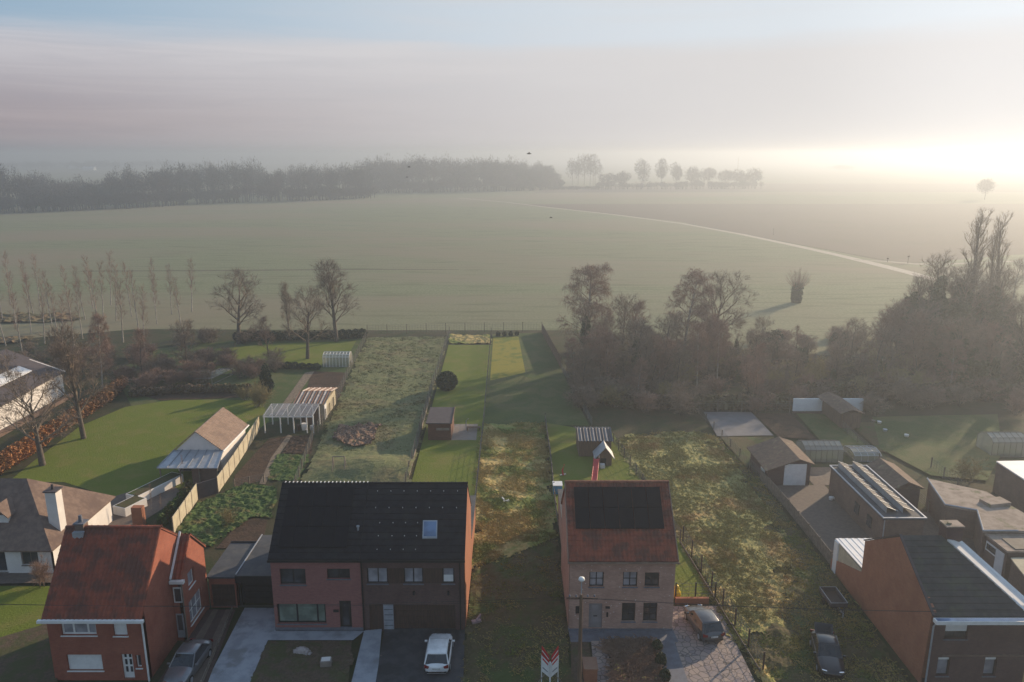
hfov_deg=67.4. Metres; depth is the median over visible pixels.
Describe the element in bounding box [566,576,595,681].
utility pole
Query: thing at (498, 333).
back hedge
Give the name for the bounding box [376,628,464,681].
driveway
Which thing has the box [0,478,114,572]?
white bungalow
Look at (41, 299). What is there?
young poplar
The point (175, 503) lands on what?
terrace hedge
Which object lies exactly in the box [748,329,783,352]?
boundary hedge
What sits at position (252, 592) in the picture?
garage door
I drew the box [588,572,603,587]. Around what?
window
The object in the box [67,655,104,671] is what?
window
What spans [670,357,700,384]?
pale shrub
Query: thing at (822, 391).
bare shrub
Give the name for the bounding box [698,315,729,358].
bare tree
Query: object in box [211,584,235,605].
garage door
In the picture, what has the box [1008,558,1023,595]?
brick block
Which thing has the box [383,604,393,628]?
door
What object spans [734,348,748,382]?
ivy tree
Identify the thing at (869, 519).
window
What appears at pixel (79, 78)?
sky
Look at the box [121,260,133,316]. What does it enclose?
young poplar
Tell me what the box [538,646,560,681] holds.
estate sign
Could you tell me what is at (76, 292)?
young poplar
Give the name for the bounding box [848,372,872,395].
pale shrub
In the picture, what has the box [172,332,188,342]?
bare shrub
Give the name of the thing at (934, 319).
bare tree
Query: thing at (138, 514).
brick pier
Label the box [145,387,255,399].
flower bed
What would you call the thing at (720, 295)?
bare oak
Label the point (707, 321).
bare tree
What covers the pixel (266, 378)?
conifer
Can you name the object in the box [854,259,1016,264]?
branch track
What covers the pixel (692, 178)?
misty tree
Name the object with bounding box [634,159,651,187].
misty tree
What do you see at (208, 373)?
bare shrub
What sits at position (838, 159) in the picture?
distant wood
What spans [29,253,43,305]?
young poplar
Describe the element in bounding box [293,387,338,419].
corrugated shed
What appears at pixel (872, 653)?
wild ground
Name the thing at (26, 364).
white barn
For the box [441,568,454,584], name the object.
window
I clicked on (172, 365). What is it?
bare shrub
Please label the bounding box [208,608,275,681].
driveway
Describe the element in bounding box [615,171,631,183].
misty tree
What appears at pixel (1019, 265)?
bare tree
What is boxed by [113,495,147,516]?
planter box
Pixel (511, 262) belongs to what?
field
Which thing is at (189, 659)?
silver car
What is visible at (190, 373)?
bare shrub
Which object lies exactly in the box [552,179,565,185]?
misty tree
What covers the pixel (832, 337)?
evergreen clump
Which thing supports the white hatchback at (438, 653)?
on the driveway at (403, 654)
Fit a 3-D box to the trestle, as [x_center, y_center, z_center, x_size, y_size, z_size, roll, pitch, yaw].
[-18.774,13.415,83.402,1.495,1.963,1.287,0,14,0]
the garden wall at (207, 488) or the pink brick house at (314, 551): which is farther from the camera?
the garden wall at (207, 488)
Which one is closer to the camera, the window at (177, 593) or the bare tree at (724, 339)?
the window at (177, 593)
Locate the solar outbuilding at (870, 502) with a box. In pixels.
[828,461,926,539]
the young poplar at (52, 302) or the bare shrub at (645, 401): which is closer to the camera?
the bare shrub at (645, 401)
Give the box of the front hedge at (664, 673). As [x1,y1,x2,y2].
[651,639,670,681]
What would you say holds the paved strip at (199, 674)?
on the driveway at (210, 632)
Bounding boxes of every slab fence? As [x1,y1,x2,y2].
[408,395,429,476]
[679,540,760,670]
[760,468,832,564]
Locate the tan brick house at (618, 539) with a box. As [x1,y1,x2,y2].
[558,480,679,632]
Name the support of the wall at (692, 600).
on the ground at (626, 421)
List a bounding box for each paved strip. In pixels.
[193,609,230,681]
[196,609,217,638]
[661,641,687,681]
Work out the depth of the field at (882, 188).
786.05 m
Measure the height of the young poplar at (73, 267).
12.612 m
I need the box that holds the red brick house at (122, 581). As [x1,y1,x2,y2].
[36,515,209,681]
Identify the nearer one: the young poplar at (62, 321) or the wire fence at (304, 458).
the wire fence at (304, 458)
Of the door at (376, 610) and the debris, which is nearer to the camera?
the door at (376, 610)
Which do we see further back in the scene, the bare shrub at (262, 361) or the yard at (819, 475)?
the bare shrub at (262, 361)
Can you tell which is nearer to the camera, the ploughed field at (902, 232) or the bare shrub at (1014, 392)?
the bare shrub at (1014, 392)
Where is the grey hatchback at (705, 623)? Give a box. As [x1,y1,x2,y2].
[684,604,724,641]
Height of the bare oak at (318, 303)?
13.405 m
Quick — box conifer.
[258,363,274,391]
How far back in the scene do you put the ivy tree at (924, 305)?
126.11 m
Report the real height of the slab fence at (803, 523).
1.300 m
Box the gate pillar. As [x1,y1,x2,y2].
[582,657,597,681]
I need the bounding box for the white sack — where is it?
[293,646,311,654]
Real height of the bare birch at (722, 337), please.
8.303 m
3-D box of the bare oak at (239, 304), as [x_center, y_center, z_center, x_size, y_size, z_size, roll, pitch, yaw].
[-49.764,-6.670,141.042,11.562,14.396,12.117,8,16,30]
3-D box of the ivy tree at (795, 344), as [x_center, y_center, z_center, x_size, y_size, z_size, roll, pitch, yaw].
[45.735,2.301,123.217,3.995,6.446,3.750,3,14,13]
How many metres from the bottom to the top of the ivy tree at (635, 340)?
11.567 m
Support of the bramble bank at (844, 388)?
on the ground at (626, 421)
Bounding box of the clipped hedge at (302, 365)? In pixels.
[269,361,320,369]
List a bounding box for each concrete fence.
[171,483,197,531]
[216,416,259,492]
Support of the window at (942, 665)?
in the orange gable house at (976, 634)
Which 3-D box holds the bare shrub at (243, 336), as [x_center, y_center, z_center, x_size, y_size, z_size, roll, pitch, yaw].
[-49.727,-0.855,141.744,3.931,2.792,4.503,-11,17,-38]
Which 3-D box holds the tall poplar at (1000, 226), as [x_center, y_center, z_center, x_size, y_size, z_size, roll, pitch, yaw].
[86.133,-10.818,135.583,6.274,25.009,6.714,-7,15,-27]
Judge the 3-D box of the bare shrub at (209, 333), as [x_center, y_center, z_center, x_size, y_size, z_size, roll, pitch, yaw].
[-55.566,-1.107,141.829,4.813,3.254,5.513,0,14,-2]
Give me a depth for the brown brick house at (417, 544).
55.99 m
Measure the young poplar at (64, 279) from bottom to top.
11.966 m
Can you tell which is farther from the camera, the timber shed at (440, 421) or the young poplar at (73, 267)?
the young poplar at (73, 267)
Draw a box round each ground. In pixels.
[0,329,1023,681]
[712,436,905,681]
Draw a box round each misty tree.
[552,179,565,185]
[566,153,603,184]
[597,173,618,182]
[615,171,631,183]
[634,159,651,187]
[655,157,668,181]
[668,162,683,181]
[683,167,699,187]
[697,167,717,187]
[716,170,735,181]
[731,169,748,181]
[746,167,763,184]
[976,177,997,199]
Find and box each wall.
[197,478,216,498]
[675,597,708,604]
[792,398,863,412]
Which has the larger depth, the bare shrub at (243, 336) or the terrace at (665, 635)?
the bare shrub at (243, 336)
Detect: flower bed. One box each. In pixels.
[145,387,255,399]
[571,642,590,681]
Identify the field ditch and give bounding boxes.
[131,269,458,270]
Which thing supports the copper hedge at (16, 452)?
on the ground at (626, 421)
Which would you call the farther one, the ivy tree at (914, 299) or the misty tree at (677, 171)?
the misty tree at (677, 171)
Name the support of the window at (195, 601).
in the red brick house at (122, 581)
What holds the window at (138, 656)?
in the red brick house at (122, 581)
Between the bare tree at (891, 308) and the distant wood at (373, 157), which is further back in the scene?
the distant wood at (373, 157)
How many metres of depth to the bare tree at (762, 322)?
130.81 m
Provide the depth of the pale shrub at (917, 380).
109.39 m
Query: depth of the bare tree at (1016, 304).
121.23 m
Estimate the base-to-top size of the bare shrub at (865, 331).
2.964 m
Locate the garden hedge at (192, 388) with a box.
[128,383,252,396]
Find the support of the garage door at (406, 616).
in the brown brick house at (417, 544)
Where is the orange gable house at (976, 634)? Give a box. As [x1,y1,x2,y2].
[830,520,1023,681]
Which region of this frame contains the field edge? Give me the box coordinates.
[692,224,925,262]
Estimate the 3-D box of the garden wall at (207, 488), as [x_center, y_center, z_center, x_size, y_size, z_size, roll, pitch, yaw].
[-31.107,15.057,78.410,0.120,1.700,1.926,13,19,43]
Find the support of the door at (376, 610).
in the brown brick house at (417, 544)
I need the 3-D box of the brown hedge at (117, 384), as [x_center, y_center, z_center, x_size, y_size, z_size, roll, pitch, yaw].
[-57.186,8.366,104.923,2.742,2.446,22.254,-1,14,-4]
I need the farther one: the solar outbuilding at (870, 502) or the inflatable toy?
the solar outbuilding at (870, 502)
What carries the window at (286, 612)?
in the pink brick house at (314, 551)
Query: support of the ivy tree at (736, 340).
on the ground at (626, 421)
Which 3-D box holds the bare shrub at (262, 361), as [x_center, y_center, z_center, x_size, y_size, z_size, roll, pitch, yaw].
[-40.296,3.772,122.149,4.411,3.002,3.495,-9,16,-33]
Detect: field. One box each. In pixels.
[0,158,1023,359]
[513,204,1023,264]
[534,184,1023,192]
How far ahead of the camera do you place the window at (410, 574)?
55.44 m
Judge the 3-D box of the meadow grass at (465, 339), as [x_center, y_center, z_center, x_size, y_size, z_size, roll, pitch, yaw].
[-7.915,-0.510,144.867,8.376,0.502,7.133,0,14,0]
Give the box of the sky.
[0,0,1023,157]
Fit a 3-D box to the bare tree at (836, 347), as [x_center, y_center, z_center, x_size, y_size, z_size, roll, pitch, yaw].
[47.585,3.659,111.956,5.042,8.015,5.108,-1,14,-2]
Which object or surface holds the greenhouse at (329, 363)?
on the ground at (626, 421)
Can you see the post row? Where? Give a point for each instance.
(745, 410)
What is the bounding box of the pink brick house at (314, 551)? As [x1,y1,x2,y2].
[267,481,368,630]
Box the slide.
[591,455,599,479]
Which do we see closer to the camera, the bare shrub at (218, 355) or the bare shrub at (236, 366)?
the bare shrub at (236, 366)
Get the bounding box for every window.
[0,552,8,572]
[21,552,38,565]
[60,624,97,636]
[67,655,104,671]
[113,624,128,636]
[136,655,142,668]
[173,587,182,602]
[187,568,195,589]
[189,589,204,626]
[277,604,326,624]
[280,569,306,585]
[326,569,350,579]
[366,568,388,584]
[403,568,423,584]
[422,520,436,538]
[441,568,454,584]
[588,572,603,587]
[621,603,635,622]
[622,572,637,587]
[642,603,657,622]
[644,572,659,587]
[854,501,859,515]
[866,513,871,528]
[935,657,948,676]
[943,625,967,640]
[981,657,995,676]
[985,541,996,556]
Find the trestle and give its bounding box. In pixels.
[332,456,345,470]
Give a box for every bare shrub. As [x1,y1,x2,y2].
[17,339,43,352]
[27,551,52,586]
[29,349,51,361]
[44,342,63,356]
[70,357,86,369]
[97,342,115,354]
[105,364,135,379]
[120,342,142,356]
[124,351,151,366]
[124,365,140,380]
[124,371,158,389]
[130,352,153,368]
[136,361,164,379]
[138,371,161,385]
[140,356,165,372]
[142,365,163,381]
[144,342,159,353]
[154,357,181,374]
[160,365,182,382]
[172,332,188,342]
[174,349,195,364]
[175,355,203,371]
[181,371,196,383]
[187,350,213,364]
[191,347,214,363]
[194,328,212,342]
[194,358,212,371]
[195,369,217,383]
[196,326,209,341]
[200,346,221,362]
[202,328,224,342]
[202,361,217,372]
[209,353,228,365]
[216,354,235,367]
[217,344,237,357]
[220,354,238,367]
[229,358,252,378]
[234,330,252,343]
[239,355,260,371]
[242,363,260,377]
[246,324,257,340]
[248,357,268,372]
[259,347,288,365]
[267,359,282,372]
[562,386,591,407]
[571,383,600,409]
[584,371,620,398]
[627,386,660,412]
[665,386,700,415]
[696,373,733,395]
[752,339,789,361]
[752,386,777,409]
[769,338,794,357]
[779,330,795,342]
[784,385,814,399]
[796,334,818,347]
[802,341,818,352]
[809,382,837,397]
[829,325,844,332]
[831,347,856,359]
[854,324,873,337]
[854,392,873,411]
[859,391,894,415]
[860,337,875,349]
[879,370,920,405]
[912,384,949,409]
[1001,394,1023,415]
[1005,384,1023,399]
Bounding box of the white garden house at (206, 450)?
[156,407,248,484]
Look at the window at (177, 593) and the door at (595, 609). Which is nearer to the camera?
the window at (177, 593)
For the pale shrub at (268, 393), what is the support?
on the orchard lawn at (285, 381)
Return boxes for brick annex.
[983,534,1023,577]
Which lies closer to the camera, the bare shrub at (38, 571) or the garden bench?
the bare shrub at (38, 571)
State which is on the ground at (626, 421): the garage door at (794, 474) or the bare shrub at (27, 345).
the bare shrub at (27, 345)
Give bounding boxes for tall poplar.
[957,205,998,300]
[982,229,1003,296]
[985,210,1017,300]
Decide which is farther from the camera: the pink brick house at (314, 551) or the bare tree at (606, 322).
the bare tree at (606, 322)
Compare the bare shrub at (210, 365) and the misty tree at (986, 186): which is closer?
the bare shrub at (210, 365)
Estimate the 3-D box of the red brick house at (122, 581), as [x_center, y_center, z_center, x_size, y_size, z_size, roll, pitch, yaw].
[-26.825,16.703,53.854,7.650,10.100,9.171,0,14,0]
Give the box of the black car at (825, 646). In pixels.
[809,622,845,677]
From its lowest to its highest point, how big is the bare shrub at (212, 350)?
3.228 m
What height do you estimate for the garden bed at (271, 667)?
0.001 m
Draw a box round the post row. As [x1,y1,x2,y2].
[693,401,790,412]
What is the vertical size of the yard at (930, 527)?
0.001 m
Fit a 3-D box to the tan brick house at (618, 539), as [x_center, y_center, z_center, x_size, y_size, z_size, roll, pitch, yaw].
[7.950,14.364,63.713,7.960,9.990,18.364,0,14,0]
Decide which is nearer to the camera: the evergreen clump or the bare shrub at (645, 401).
the bare shrub at (645, 401)
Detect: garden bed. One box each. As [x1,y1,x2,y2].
[217,517,267,547]
[250,641,351,681]
[284,434,313,453]
[307,371,345,399]
[722,437,773,466]
[755,413,816,439]
[855,422,885,451]
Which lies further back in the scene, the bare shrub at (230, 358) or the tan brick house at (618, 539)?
the bare shrub at (230, 358)
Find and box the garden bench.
[466,426,480,430]
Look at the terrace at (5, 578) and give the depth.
63.03 m
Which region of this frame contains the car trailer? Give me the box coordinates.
[819,586,847,617]
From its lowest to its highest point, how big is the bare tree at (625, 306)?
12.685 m
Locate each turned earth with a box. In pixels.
[281,435,312,453]
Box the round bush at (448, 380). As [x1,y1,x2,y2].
[436,371,458,390]
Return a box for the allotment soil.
[235,436,285,486]
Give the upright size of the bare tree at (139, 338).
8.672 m
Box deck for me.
[451,424,477,439]
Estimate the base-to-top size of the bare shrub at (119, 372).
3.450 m
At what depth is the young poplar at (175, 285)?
154.27 m
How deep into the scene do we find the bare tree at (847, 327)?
137.30 m
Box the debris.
[471,614,480,623]
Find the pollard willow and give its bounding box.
[785,268,809,303]
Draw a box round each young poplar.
[0,250,10,303]
[0,305,6,345]
[4,270,15,325]
[8,290,22,351]
[18,260,33,312]
[22,272,32,333]
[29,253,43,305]
[35,280,48,343]
[39,271,51,323]
[45,281,58,330]
[53,289,67,341]
[60,265,69,311]
[64,288,76,345]
[70,280,83,338]
[71,262,85,319]
[80,255,93,308]
[83,268,99,328]
[96,260,105,315]
[105,252,112,304]
[110,262,121,320]
[115,278,127,342]
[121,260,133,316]
[124,269,140,328]
[137,282,148,342]
[147,257,158,308]
[148,271,159,323]
[166,262,174,313]
[170,276,181,324]
[184,257,195,311]
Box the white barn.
[0,349,73,436]
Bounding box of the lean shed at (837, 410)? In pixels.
[817,392,863,428]
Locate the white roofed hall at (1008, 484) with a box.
[992,461,1023,512]
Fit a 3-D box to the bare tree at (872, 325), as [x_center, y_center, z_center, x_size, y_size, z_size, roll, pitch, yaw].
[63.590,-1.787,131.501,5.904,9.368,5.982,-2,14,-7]
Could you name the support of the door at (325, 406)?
in the corrugated shed at (322, 397)
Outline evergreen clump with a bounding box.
[829,332,849,345]
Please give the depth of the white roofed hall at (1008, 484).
77.02 m
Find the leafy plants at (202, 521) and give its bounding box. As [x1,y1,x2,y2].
[175,482,277,546]
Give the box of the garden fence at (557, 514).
[545,413,558,524]
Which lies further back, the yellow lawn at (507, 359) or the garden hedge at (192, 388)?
the yellow lawn at (507, 359)
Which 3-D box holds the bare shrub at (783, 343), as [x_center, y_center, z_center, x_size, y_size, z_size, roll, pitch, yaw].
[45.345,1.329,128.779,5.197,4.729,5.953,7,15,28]
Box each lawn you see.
[0,586,49,636]
[13,399,268,495]
[122,338,364,423]
[214,341,355,367]
[412,345,490,500]
[484,333,588,425]
[490,336,524,379]
[547,423,709,596]
[796,413,865,446]
[872,414,1001,479]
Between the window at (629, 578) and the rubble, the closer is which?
the window at (629, 578)
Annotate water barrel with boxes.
[301,422,305,430]
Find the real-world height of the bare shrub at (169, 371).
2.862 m
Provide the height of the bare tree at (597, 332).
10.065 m
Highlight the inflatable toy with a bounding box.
[674,585,680,598]
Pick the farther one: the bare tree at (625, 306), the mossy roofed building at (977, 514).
the bare tree at (625, 306)
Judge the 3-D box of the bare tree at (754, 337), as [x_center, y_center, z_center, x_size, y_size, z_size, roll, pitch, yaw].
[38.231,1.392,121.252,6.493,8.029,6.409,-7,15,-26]
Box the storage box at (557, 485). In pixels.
[552,481,562,493]
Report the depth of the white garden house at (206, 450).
84.07 m
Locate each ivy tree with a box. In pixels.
[569,294,600,348]
[627,318,651,368]
[667,327,684,383]
[732,329,744,361]
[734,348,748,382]
[770,330,780,359]
[786,336,806,358]
[795,334,817,380]
[824,359,845,382]
[881,271,934,329]
[891,296,951,358]
[904,251,972,357]
[934,313,995,383]
[945,259,999,337]
[975,262,1021,360]
[1000,314,1023,369]
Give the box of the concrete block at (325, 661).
[320,657,331,666]
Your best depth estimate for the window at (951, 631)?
49.54 m
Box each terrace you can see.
[0,573,52,583]
[108,487,179,524]
[266,631,363,639]
[569,630,677,641]
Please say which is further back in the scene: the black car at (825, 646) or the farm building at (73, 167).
the farm building at (73, 167)
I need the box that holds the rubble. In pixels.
[332,422,381,445]
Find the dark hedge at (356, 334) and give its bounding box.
[232,328,367,340]
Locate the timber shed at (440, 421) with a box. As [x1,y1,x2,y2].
[426,407,454,439]
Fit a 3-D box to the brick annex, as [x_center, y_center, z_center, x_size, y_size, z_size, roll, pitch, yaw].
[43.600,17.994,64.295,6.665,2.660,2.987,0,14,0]
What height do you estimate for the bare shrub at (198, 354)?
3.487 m
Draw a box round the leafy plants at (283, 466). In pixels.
[267,453,309,480]
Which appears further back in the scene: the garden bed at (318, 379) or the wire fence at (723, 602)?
the garden bed at (318, 379)
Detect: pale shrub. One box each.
[220,504,237,523]
[232,385,251,399]
[246,386,274,406]
[248,381,269,406]
[249,390,267,406]
[250,378,264,390]
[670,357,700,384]
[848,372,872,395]
[873,360,938,393]
[948,456,991,482]
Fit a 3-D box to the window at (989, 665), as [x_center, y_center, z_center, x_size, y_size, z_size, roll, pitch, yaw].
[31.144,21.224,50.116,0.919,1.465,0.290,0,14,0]
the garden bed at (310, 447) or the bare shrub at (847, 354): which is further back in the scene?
the bare shrub at (847, 354)
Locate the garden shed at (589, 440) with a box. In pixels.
[574,426,612,455]
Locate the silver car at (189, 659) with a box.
[162,638,212,681]
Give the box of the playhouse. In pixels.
[593,440,614,467]
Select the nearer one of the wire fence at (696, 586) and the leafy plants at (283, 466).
the wire fence at (696, 586)
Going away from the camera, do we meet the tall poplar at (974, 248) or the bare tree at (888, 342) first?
the bare tree at (888, 342)
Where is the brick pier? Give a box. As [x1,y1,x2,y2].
[131,505,145,524]
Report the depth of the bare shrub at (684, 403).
102.61 m
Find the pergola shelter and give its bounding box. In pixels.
[263,404,319,432]
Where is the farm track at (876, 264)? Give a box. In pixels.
[462,198,936,280]
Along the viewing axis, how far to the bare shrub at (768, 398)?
104.19 m
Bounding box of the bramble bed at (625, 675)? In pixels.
[613,654,656,681]
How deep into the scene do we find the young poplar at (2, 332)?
139.62 m
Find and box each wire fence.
[233,474,264,486]
[292,424,314,481]
[317,330,366,432]
[367,322,536,334]
[403,326,449,481]
[475,334,490,494]
[613,432,680,542]
[674,582,716,600]
[682,526,764,669]
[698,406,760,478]
[842,422,929,511]
[930,457,969,486]
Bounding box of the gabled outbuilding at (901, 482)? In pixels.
[866,458,924,508]
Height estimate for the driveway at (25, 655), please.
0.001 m
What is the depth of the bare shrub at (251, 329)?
143.56 m
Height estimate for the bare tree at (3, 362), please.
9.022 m
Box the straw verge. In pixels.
[677,533,775,681]
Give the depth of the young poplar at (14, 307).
131.78 m
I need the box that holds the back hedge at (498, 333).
[496,331,518,335]
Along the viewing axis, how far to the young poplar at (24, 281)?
164.78 m
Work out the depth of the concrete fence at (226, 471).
86.53 m
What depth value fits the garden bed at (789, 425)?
98.53 m
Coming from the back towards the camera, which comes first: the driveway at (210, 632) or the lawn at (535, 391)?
the lawn at (535, 391)
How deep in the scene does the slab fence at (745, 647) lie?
58.27 m
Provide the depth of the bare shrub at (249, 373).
119.52 m
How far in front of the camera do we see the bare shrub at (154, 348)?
133.50 m
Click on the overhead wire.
(483, 602)
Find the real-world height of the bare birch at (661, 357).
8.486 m
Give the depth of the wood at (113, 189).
551.62 m
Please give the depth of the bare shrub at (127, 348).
131.37 m
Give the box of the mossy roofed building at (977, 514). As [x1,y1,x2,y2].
[925,477,1023,558]
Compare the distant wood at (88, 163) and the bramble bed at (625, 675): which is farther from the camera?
the distant wood at (88, 163)
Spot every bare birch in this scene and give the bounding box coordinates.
[86,311,112,387]
[555,262,618,337]
[562,337,582,372]
[649,335,666,381]
[663,267,717,349]
[684,322,709,386]
[706,317,733,381]
[714,324,731,354]
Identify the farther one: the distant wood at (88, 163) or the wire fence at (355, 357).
the distant wood at (88, 163)
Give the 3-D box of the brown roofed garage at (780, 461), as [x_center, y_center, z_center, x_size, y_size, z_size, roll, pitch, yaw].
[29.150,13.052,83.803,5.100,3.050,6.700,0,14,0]
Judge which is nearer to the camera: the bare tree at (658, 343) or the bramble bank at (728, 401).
the bramble bank at (728, 401)
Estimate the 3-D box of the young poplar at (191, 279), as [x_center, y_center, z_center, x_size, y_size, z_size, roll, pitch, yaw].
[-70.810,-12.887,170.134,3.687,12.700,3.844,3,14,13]
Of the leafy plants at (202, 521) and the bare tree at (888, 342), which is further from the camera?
the bare tree at (888, 342)
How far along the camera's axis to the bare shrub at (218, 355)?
127.04 m
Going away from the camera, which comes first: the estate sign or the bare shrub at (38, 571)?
the estate sign
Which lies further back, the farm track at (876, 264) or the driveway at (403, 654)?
the farm track at (876, 264)
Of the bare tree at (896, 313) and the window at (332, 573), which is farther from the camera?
the bare tree at (896, 313)
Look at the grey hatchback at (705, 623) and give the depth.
55.16 m
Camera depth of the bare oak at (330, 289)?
140.34 m
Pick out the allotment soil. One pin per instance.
(256, 464)
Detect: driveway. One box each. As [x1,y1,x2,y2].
[0,624,57,681]
[158,610,234,681]
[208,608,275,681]
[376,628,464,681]
[672,606,754,681]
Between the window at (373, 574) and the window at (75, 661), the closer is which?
the window at (75, 661)
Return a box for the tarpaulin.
[704,412,772,435]
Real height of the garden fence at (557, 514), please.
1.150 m
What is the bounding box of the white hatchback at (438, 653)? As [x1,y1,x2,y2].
[424,632,454,673]
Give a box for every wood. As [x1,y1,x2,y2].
[0,156,379,212]
[0,159,213,169]
[224,154,585,162]
[359,151,561,192]
[590,157,1020,162]
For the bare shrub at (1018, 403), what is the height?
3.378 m
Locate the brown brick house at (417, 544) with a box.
[359,482,475,630]
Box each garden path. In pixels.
[259,435,291,483]
[276,371,313,414]
[352,629,381,681]
[591,641,610,681]
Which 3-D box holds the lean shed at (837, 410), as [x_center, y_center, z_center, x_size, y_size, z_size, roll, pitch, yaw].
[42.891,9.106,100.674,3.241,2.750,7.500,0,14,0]
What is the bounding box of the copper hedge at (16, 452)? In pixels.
[0,424,56,474]
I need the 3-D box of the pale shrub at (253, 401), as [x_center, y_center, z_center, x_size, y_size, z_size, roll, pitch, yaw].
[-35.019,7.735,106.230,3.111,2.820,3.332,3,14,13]
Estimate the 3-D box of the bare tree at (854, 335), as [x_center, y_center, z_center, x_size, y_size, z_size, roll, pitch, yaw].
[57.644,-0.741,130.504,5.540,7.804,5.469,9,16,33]
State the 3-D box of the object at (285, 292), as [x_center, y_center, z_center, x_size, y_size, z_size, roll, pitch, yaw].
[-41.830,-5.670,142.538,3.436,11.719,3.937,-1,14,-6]
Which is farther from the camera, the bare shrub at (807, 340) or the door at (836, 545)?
the bare shrub at (807, 340)
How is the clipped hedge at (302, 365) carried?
on the orchard lawn at (285, 381)
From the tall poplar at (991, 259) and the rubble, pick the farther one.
the tall poplar at (991, 259)
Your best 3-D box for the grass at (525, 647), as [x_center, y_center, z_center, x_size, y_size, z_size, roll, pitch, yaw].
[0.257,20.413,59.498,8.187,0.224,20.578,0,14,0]
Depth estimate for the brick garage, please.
59.35 m
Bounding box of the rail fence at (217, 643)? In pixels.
[200,607,232,681]
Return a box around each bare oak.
[0,369,81,465]
[34,323,113,438]
[206,267,266,343]
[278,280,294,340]
[280,284,336,358]
[308,257,360,341]
[683,269,758,332]
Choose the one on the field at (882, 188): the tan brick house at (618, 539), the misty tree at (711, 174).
the misty tree at (711, 174)
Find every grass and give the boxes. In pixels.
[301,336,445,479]
[301,336,446,481]
[448,334,491,343]
[458,539,571,681]
[472,422,557,568]
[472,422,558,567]
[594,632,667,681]
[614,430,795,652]
[615,431,796,649]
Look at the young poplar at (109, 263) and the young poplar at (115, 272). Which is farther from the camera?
the young poplar at (109, 263)
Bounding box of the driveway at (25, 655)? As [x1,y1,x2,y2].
[0,624,57,681]
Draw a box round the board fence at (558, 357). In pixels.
[542,324,561,367]
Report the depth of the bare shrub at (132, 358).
125.64 m
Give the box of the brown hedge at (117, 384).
[46,375,128,435]
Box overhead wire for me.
[0,597,951,611]
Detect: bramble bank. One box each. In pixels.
[568,358,1020,379]
[582,387,793,410]
[787,380,1023,401]
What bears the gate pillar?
on the ground at (626, 421)
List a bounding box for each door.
[122,654,134,676]
[176,614,185,636]
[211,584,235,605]
[242,583,272,602]
[324,403,326,419]
[339,601,351,626]
[369,604,383,629]
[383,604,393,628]
[394,605,455,627]
[589,603,601,626]
[783,464,806,484]
[831,540,839,573]
[993,548,1004,574]
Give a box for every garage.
[206,541,256,605]
[235,534,272,605]
[747,437,814,484]
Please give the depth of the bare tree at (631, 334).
116.95 m
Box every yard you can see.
[776,485,869,550]
[810,467,830,484]
[921,512,1007,580]
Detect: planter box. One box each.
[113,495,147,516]
[125,472,183,499]
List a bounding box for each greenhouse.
[322,351,352,366]
[796,440,843,462]
[843,446,881,461]
[976,432,1023,455]
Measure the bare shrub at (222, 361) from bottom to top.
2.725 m
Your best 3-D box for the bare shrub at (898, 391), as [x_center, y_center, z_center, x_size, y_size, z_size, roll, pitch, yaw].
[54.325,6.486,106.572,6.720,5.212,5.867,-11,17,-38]
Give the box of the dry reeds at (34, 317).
[0,311,82,322]
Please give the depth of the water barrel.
97.16 m
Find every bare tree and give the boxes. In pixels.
[0,348,19,376]
[128,325,155,373]
[166,318,210,360]
[249,316,275,356]
[566,346,603,385]
[584,325,612,378]
[592,310,623,353]
[603,331,625,361]
[607,291,640,351]
[617,298,654,345]
[617,315,663,363]
[623,330,663,391]
[628,324,660,361]
[645,313,689,368]
[646,333,670,363]
[680,334,707,383]
[689,337,713,378]
[693,312,730,360]
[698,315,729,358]
[713,329,730,363]
[734,352,759,394]
[741,327,773,360]
[743,316,774,348]
[744,359,766,396]
[746,340,771,376]
[792,325,801,347]
[821,328,852,358]
[824,340,852,381]
[841,323,853,335]
[842,316,866,356]
[866,313,898,368]
[870,307,897,346]
[872,326,910,369]
[873,307,910,355]
[877,294,915,350]
[877,301,906,346]
[879,306,952,372]
[995,289,1023,369]
[1007,257,1023,296]
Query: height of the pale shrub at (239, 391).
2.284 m
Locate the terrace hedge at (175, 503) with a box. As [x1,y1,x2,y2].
[156,479,193,527]
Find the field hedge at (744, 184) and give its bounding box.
[548,179,763,189]
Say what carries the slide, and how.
on the ground at (626, 421)
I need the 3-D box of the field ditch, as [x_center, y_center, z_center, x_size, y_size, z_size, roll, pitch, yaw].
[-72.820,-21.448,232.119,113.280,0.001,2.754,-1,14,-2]
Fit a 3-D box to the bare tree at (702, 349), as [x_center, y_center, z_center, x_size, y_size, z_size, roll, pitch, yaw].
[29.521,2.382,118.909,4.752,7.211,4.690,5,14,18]
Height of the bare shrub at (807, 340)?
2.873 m
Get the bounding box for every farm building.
[68,165,80,168]
[82,167,95,169]
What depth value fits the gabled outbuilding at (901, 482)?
75.40 m
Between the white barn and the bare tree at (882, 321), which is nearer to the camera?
the white barn
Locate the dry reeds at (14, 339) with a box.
[0,335,38,342]
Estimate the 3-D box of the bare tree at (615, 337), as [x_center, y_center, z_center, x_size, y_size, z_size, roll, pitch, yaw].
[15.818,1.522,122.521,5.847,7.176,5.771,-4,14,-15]

